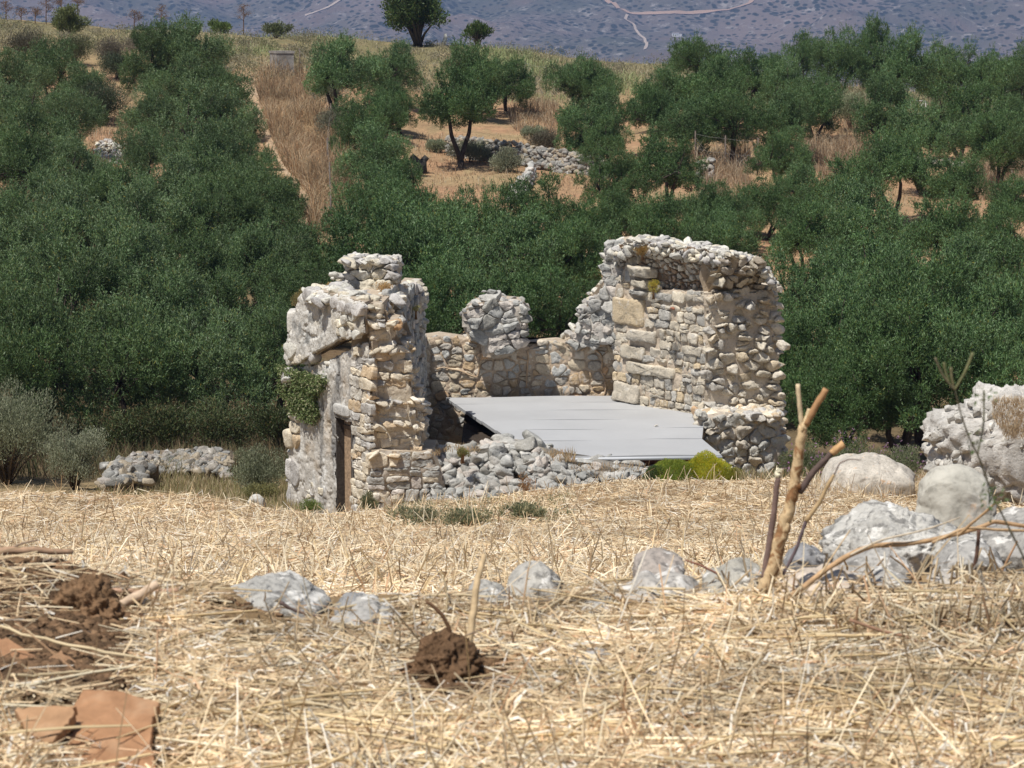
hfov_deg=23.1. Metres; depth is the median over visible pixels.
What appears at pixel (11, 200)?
olive tree
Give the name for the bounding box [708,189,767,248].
olive tree
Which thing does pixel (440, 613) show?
dark twig
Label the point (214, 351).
olive tree
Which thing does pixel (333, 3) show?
dirt road
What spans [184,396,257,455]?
undergrowth bush
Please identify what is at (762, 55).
olive tree
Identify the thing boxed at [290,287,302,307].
wall plant
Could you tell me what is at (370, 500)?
grey weed
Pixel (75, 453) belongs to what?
sage bush
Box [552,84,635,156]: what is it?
olive tree
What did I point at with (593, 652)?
flat stone
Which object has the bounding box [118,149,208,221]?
olive tree
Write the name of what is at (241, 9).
dried flower stalk
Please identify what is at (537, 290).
olive tree
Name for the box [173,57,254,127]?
olive tree
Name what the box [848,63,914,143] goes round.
olive tree
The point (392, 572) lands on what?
field straw
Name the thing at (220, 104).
olive tree
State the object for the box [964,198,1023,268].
olive tree
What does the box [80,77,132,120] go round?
scrub bush
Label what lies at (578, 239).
olive tree
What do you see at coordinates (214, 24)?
green bush
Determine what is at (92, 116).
olive tree
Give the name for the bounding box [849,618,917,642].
twig
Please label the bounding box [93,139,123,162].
stone scatter
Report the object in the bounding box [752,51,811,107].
olive tree
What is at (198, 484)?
rough grass
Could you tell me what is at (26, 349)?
olive tree
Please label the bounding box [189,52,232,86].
olive tree
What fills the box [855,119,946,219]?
olive tree
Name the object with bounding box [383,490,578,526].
ground weeds
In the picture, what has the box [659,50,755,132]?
olive tree
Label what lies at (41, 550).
grey twig
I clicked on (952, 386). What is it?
thin weed
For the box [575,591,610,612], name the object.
flat stone
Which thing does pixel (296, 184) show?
olive tree
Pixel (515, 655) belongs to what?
short twig
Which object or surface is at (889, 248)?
olive tree
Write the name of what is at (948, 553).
flat stone
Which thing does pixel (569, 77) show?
olive tree
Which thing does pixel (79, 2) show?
dried flower stalk
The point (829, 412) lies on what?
olive tree
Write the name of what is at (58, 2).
dried flower stalk
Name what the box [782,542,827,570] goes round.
boulder
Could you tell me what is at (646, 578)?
flat stone
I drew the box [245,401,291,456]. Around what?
undergrowth bush
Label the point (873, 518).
boulder
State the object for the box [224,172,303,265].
olive tree
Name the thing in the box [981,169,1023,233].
olive tree
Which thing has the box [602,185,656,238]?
olive tree
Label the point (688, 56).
olive tree
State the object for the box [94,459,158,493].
stone heap
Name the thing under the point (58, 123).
olive tree
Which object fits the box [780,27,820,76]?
olive tree
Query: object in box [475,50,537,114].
olive tree
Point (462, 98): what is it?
olive tree
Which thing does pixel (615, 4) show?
dirt road
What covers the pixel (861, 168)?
olive tree
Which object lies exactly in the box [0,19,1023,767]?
ground
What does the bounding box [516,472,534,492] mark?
wall plant
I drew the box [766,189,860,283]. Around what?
olive tree
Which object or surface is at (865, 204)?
olive tree
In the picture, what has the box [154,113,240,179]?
olive tree
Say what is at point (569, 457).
wall grass
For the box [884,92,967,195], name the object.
olive tree
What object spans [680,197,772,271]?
olive tree
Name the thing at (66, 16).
green bush
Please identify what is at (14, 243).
olive tree
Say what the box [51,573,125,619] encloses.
soil clod
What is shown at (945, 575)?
flat stone
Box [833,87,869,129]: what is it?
scrub bush
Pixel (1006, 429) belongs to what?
outcrop grass
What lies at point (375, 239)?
olive tree
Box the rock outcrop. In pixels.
[920,381,1023,505]
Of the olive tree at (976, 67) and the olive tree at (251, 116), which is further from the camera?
the olive tree at (976, 67)
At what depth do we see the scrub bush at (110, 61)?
117.73 m
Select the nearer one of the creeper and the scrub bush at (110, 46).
the creeper
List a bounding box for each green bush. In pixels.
[50,3,92,32]
[207,18,232,33]
[260,19,293,37]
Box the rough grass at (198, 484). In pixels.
[95,443,925,511]
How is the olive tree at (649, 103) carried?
on the ground at (500, 125)
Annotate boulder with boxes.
[231,569,333,618]
[247,494,266,506]
[334,592,364,614]
[466,579,508,603]
[505,560,563,597]
[632,547,684,576]
[701,557,761,592]
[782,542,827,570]
[818,499,999,575]
[820,452,914,498]
[980,506,1023,573]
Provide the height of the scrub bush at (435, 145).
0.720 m
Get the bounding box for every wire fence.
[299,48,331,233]
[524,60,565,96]
[694,131,758,175]
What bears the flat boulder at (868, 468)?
on the ground at (500, 125)
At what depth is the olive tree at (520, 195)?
78.17 m
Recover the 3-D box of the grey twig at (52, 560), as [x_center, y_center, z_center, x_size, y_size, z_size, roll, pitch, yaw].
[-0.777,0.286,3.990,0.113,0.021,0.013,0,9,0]
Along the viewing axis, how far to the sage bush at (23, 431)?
49.03 m
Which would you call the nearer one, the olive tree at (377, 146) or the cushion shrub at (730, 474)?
the cushion shrub at (730, 474)
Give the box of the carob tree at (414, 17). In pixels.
[379,0,450,46]
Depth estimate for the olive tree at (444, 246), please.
69.49 m
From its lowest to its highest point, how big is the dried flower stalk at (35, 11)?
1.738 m
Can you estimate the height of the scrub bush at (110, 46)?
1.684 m
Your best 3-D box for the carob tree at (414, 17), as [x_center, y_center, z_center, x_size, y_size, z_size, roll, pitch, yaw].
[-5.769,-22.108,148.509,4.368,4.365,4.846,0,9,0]
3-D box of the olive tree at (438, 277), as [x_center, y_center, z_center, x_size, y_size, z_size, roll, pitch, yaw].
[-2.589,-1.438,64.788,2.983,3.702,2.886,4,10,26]
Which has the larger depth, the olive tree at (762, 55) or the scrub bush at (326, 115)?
the olive tree at (762, 55)
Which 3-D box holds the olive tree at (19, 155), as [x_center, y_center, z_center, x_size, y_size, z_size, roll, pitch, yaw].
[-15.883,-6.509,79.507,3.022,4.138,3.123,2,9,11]
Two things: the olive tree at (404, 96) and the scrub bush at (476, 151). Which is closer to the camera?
the scrub bush at (476, 151)
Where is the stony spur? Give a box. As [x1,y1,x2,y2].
[506,161,537,199]
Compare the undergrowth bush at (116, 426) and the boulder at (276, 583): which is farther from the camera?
the undergrowth bush at (116, 426)
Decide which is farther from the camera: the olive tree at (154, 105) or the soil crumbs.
the olive tree at (154, 105)
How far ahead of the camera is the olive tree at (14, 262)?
62.99 m
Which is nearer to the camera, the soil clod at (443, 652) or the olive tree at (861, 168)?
the soil clod at (443, 652)
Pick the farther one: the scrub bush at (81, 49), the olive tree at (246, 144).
the scrub bush at (81, 49)
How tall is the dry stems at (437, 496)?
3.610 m
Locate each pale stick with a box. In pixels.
[112,587,178,593]
[119,580,158,606]
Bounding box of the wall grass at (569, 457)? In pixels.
[390,441,649,471]
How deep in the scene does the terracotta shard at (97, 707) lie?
3.08 m
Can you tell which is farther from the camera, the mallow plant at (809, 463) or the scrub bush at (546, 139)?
the scrub bush at (546, 139)
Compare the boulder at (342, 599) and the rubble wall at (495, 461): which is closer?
the boulder at (342, 599)
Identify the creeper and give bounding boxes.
[273,362,328,427]
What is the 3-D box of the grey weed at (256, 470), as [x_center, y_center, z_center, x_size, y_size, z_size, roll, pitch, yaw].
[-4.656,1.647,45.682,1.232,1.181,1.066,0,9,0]
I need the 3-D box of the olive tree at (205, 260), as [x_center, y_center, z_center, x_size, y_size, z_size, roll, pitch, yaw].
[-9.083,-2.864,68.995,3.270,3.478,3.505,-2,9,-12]
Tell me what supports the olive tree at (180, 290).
on the ground at (500, 125)
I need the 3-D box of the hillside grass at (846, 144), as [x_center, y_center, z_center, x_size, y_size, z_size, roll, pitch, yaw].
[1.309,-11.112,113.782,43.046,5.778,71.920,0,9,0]
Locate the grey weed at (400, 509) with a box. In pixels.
[387,503,440,522]
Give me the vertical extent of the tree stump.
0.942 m
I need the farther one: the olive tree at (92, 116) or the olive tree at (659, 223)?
the olive tree at (92, 116)
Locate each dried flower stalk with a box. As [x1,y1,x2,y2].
[0,0,13,18]
[13,6,28,20]
[28,6,42,22]
[37,0,54,22]
[52,0,65,22]
[70,0,86,17]
[126,9,145,25]
[155,3,168,21]
[234,3,254,33]
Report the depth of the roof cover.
46.33 m
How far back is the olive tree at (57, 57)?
108.33 m
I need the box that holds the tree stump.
[409,154,428,173]
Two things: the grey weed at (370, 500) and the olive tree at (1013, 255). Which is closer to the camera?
the grey weed at (370, 500)
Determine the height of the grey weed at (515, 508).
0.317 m
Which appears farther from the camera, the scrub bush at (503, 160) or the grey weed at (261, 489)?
the scrub bush at (503, 160)
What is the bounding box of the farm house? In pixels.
[672,33,681,36]
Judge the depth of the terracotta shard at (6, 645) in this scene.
3.44 m
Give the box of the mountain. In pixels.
[0,0,1023,87]
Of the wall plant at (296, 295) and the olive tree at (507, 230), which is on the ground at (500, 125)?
the olive tree at (507, 230)
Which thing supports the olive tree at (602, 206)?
on the ground at (500, 125)
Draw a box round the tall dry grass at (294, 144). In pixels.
[232,45,359,234]
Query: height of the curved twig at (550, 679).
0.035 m
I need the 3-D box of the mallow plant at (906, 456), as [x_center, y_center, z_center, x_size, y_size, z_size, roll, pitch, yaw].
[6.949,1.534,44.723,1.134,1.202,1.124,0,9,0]
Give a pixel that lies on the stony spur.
(531, 169)
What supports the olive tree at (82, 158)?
on the ground at (500, 125)
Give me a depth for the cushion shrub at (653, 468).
41.82 m
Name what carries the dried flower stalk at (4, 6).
on the ground at (500, 125)
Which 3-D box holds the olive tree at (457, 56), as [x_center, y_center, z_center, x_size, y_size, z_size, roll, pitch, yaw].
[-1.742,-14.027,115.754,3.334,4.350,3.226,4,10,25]
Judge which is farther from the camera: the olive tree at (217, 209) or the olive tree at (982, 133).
the olive tree at (982, 133)
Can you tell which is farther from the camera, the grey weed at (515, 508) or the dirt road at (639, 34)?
the dirt road at (639, 34)
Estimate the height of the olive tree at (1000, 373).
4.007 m
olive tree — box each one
[0,44,57,103]
[0,70,49,131]
[0,96,88,183]
[0,116,59,195]
[0,157,86,213]
[0,174,69,265]
[0,197,93,313]
[0,248,66,368]
[0,277,105,449]
[4,224,137,394]
[14,32,78,95]
[21,171,114,274]
[35,78,110,140]
[40,125,113,187]
[52,58,108,115]
[52,284,193,419]
[54,208,173,297]
[60,146,157,218]
[88,252,217,400]
[97,172,207,263]
[112,115,182,174]
[114,82,185,138]
[115,13,184,94]
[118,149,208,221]
[127,219,242,307]
[136,48,212,130]
[142,298,280,438]
[147,71,250,151]
[150,171,258,263]
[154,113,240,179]
[155,10,235,85]
[166,145,265,231]
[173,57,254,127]
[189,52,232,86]
[194,256,293,369]
[204,204,311,296]
[216,129,276,172]
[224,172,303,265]
[226,98,268,153]
[230,152,306,226]
[232,295,317,408]
[253,248,341,309]
[273,174,309,222]
[290,219,356,281]
[302,28,392,123]
[308,185,426,284]
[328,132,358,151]
[328,156,414,232]
[329,80,410,148]
[331,115,417,185]
[361,37,425,98]
[363,177,471,249]
[373,76,422,134]
[375,151,437,217]
[378,190,506,290]
[401,258,469,332]
[412,52,509,170]
[425,246,541,336]
[432,176,527,250]
[438,34,505,84]
[449,194,576,291]
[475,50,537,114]
[482,246,600,336]
[486,164,584,241]
[504,200,624,312]
[539,49,611,104]
[542,190,621,279]
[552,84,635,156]
[570,63,624,114]
[572,141,643,206]
[574,110,626,164]
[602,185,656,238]
[611,79,673,157]
[624,186,706,241]
[625,60,693,108]
[625,127,708,201]
[645,86,723,161]
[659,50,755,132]
[666,28,723,77]
[679,176,738,237]
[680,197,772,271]
[689,78,773,165]
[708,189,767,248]
[713,43,782,110]
[731,170,804,240]
[742,124,816,185]
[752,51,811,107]
[752,84,817,159]
[760,48,781,65]
[762,236,875,335]
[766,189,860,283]
[773,158,823,209]
[777,302,850,425]
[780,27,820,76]
[780,260,894,394]
[781,345,903,463]
[783,69,847,142]
[802,145,888,211]
[805,170,908,274]
[806,213,939,305]
[808,22,877,92]
[835,282,974,451]
[841,239,1000,446]
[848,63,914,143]
[851,11,897,97]
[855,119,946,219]
[876,21,953,104]
[881,184,986,262]
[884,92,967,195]
[886,226,1009,334]
[912,297,1023,405]
[915,34,978,108]
[915,148,989,207]
[926,69,1016,161]
[930,260,1023,380]
[941,229,1023,327]
[953,96,1023,183]
[960,42,1016,113]
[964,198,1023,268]
[981,36,1023,110]
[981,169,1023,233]
[1001,91,1023,153]
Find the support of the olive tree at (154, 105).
on the ground at (500, 125)
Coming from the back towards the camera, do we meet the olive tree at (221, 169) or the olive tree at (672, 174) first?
the olive tree at (672, 174)
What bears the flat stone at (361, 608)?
on the ground at (500, 125)
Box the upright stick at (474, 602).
[466,554,486,642]
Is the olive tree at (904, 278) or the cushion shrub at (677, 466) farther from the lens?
the olive tree at (904, 278)
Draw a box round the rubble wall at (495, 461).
[422,430,750,500]
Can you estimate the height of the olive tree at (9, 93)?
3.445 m
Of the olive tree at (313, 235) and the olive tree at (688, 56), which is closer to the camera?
the olive tree at (313, 235)
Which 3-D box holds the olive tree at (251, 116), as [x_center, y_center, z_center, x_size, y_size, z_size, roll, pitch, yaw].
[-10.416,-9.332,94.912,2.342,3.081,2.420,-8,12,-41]
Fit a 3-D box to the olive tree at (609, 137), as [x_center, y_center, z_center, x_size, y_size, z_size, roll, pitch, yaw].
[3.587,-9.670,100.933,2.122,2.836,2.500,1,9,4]
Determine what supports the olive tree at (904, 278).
on the ground at (500, 125)
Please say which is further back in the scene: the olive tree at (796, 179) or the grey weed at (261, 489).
the olive tree at (796, 179)
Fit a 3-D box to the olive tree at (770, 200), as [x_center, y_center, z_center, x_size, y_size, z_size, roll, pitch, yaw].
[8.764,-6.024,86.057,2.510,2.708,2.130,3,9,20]
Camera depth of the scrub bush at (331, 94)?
112.02 m
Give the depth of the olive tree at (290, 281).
67.10 m
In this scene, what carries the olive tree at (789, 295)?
on the ground at (500, 125)
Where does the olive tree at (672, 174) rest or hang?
on the ground at (500, 125)
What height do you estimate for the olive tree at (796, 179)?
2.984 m
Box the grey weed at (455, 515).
[438,505,492,526]
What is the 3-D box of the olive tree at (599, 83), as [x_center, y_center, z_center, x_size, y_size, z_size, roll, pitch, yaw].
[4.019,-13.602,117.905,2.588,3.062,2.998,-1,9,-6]
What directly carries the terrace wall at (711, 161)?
on the ground at (500, 125)
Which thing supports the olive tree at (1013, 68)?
on the ground at (500, 125)
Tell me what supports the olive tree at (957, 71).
on the ground at (500, 125)
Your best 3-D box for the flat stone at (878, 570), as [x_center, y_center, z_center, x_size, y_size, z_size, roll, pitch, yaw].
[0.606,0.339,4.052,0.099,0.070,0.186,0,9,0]
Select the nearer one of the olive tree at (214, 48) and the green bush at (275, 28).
the olive tree at (214, 48)
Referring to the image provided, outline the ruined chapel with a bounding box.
[281,234,790,513]
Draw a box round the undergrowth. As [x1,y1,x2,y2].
[4,391,288,479]
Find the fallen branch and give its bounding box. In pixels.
[779,504,1023,606]
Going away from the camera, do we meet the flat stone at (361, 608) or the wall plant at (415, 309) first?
the flat stone at (361, 608)
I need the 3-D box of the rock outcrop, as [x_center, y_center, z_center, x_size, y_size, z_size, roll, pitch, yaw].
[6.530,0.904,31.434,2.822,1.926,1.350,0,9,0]
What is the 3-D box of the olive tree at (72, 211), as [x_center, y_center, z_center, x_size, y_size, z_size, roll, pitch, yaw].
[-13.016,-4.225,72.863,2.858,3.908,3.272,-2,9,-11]
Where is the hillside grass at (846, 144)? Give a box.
[87,78,1023,286]
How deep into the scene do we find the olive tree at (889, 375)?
53.15 m
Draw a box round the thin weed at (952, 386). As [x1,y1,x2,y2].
[934,352,1023,558]
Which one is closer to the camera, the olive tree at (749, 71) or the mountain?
the olive tree at (749, 71)
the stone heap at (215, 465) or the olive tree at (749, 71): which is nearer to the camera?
the stone heap at (215, 465)
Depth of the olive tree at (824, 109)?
111.13 m
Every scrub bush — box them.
[0,26,46,56]
[60,33,94,63]
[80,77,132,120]
[93,34,135,59]
[95,49,143,79]
[122,33,146,53]
[309,82,351,109]
[313,103,347,138]
[424,138,446,152]
[443,138,492,164]
[488,146,526,173]
[520,124,547,137]
[527,127,561,147]
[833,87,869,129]
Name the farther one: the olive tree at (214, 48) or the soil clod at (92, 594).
the olive tree at (214, 48)
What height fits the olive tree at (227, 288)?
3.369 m
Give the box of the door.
[343,421,351,512]
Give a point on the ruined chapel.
(701, 341)
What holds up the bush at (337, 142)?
on the ground at (500, 125)
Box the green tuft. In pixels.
[296,497,324,513]
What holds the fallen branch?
on the ground at (500, 125)
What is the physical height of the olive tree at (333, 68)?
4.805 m
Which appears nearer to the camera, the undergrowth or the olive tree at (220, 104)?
the undergrowth
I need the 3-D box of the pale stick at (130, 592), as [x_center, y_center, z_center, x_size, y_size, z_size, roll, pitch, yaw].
[-0.579,0.321,3.873,0.127,0.011,0.009,0,9,0]
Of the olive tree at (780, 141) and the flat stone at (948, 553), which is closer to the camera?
the flat stone at (948, 553)
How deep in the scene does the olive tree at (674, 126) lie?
103.53 m
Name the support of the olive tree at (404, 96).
on the ground at (500, 125)
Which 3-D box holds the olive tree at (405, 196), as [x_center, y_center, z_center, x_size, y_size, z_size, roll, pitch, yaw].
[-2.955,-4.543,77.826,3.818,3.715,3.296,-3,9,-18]
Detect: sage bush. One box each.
[0,375,81,484]
[35,425,111,489]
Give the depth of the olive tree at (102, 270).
61.12 m
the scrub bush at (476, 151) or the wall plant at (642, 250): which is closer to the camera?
the wall plant at (642, 250)
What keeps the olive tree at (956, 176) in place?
on the ground at (500, 125)
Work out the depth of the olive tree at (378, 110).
97.81 m
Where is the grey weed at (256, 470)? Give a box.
[226,442,288,489]
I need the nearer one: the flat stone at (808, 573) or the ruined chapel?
the flat stone at (808, 573)
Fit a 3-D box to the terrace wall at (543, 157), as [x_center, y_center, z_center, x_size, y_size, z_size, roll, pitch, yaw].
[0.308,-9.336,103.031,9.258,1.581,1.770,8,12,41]
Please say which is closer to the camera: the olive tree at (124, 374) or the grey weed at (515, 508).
the grey weed at (515, 508)
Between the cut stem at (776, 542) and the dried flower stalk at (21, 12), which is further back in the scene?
the dried flower stalk at (21, 12)
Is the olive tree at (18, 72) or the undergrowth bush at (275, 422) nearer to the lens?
the undergrowth bush at (275, 422)
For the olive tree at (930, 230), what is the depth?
75.94 m
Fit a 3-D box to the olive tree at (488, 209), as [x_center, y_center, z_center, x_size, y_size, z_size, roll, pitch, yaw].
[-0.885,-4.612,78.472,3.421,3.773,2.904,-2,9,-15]
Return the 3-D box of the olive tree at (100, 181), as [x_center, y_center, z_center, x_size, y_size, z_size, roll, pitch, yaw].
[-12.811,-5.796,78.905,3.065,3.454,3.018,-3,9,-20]
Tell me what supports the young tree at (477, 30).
on the ground at (500, 125)
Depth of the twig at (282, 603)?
3.90 m
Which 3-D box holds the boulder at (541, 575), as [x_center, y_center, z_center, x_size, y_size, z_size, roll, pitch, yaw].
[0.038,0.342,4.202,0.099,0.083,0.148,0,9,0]
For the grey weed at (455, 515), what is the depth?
25.46 m
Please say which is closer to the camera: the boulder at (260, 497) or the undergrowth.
the boulder at (260, 497)
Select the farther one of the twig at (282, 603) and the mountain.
the mountain
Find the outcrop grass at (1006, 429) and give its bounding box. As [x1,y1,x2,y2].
[805,394,1023,499]
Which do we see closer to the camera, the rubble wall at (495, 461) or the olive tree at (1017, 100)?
the rubble wall at (495, 461)
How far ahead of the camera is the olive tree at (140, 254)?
65.63 m
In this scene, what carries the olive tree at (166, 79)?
on the ground at (500, 125)
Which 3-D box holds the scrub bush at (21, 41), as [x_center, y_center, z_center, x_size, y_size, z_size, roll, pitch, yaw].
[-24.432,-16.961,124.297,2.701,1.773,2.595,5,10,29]
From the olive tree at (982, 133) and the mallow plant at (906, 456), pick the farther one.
the olive tree at (982, 133)
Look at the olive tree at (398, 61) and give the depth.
115.31 m
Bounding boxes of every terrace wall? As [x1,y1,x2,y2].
[445,135,607,178]
[695,157,715,180]
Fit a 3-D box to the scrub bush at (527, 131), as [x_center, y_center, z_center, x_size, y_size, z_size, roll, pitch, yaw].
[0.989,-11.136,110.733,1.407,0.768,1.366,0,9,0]
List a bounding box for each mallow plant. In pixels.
[775,441,822,476]
[811,428,884,471]
[877,436,924,476]
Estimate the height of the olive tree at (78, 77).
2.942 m
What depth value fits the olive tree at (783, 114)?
103.51 m
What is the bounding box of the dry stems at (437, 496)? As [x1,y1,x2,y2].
[0,464,922,528]
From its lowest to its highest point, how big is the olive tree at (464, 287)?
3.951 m
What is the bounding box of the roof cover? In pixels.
[446,396,721,465]
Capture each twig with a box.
[0,539,72,554]
[0,558,59,562]
[279,601,319,617]
[425,601,482,635]
[499,675,578,687]
[501,649,537,664]
[685,559,720,574]
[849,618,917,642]
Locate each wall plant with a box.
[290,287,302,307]
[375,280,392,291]
[412,304,419,319]
[456,446,470,463]
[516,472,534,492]
[633,245,648,260]
[648,279,660,298]
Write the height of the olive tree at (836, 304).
4.451 m
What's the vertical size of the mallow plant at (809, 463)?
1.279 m
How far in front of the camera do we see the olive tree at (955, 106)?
107.08 m
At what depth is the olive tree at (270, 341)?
57.86 m
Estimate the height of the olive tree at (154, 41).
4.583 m
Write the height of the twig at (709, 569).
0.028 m
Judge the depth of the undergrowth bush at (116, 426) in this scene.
54.09 m
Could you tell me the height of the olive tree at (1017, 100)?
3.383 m
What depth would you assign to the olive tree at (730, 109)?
103.30 m
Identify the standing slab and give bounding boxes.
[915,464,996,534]
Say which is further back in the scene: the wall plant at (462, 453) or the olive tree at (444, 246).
the olive tree at (444, 246)
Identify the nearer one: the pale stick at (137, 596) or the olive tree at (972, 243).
the pale stick at (137, 596)
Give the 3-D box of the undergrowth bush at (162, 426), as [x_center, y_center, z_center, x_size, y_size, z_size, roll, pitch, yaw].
[-7.450,0.939,54.398,2.087,1.384,1.704,0,9,0]
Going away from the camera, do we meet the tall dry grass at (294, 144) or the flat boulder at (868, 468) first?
the flat boulder at (868, 468)
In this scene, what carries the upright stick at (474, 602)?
on the soil clod at (443, 652)
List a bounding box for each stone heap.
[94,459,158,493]
[113,446,234,481]
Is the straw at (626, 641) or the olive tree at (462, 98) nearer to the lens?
the straw at (626, 641)
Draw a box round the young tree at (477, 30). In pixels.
[460,20,494,44]
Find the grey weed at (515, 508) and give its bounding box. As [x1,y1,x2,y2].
[499,499,547,519]
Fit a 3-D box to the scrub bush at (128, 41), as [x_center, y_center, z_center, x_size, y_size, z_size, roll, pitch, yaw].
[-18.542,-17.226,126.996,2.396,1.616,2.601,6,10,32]
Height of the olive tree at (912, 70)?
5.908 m
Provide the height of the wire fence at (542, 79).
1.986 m
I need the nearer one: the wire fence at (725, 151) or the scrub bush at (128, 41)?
the wire fence at (725, 151)
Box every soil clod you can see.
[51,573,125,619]
[396,627,483,687]
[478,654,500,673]
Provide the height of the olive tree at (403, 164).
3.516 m
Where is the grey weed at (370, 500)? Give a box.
[357,490,378,509]
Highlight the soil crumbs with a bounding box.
[0,554,978,767]
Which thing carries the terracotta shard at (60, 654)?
on the ground at (500, 125)
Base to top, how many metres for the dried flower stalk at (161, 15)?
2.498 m
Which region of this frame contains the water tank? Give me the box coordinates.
[269,51,294,74]
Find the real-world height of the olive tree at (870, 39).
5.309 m
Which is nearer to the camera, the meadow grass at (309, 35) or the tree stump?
the tree stump
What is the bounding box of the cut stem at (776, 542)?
[754,384,860,593]
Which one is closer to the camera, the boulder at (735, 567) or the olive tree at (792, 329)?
the boulder at (735, 567)
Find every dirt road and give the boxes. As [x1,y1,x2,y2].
[305,0,339,15]
[604,0,753,13]
[624,14,647,49]
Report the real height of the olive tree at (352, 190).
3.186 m
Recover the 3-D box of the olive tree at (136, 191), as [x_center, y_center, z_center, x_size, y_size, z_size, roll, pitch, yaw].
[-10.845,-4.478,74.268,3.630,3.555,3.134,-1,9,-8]
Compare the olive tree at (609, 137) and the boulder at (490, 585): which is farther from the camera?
the olive tree at (609, 137)
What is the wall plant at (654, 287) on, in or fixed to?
attached to the ruined chapel
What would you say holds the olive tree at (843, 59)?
on the ground at (500, 125)
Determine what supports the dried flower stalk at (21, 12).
on the ground at (500, 125)
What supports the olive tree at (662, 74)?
on the ground at (500, 125)
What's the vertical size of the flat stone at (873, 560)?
0.111 m
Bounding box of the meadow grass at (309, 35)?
[0,12,1023,114]
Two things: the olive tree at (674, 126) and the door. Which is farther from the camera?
the olive tree at (674, 126)
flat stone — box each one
[329,594,401,626]
[561,647,611,668]
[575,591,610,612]
[615,570,698,601]
[777,563,859,595]
[839,538,910,576]
[866,566,911,586]
[926,569,962,583]
[932,539,1005,574]
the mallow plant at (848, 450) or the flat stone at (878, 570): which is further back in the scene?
the mallow plant at (848, 450)
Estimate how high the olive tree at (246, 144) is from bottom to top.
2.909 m
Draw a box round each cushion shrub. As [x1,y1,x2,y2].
[642,465,663,480]
[654,457,698,481]
[687,449,731,481]
[723,466,744,481]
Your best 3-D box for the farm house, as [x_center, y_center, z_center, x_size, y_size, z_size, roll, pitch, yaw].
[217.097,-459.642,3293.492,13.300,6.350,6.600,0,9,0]
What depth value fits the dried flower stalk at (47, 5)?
145.31 m
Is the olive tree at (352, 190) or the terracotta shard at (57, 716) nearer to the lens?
the terracotta shard at (57, 716)
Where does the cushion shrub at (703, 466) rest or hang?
on the ground at (500, 125)
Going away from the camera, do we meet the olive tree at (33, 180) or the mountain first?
the olive tree at (33, 180)
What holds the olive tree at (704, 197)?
on the ground at (500, 125)
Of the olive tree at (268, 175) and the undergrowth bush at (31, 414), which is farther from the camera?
the olive tree at (268, 175)
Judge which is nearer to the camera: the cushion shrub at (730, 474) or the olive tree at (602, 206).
the cushion shrub at (730, 474)
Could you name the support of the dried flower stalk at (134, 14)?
on the ground at (500, 125)
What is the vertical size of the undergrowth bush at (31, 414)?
1.698 m
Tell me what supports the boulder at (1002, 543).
on the ground at (500, 125)
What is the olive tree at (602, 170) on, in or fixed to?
on the ground at (500, 125)
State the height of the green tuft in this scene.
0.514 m
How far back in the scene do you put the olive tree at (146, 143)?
87.08 m
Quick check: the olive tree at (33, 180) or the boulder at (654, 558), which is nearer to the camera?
the boulder at (654, 558)
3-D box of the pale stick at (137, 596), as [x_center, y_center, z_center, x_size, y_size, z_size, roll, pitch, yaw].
[-0.568,0.321,3.782,0.073,0.045,0.016,-3,9,-17]
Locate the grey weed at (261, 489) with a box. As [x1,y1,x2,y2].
[237,480,279,500]
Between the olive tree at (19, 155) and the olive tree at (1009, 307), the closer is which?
the olive tree at (1009, 307)
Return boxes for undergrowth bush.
[2,387,49,454]
[82,408,149,455]
[124,397,213,449]
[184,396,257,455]
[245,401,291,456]
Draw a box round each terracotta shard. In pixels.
[0,638,35,658]
[15,705,77,749]
[49,650,75,662]
[59,690,159,767]
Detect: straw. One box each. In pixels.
[0,463,1023,596]
[0,515,1023,767]
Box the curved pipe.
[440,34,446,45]
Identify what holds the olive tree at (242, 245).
on the ground at (500, 125)
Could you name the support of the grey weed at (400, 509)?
on the ground at (500, 125)

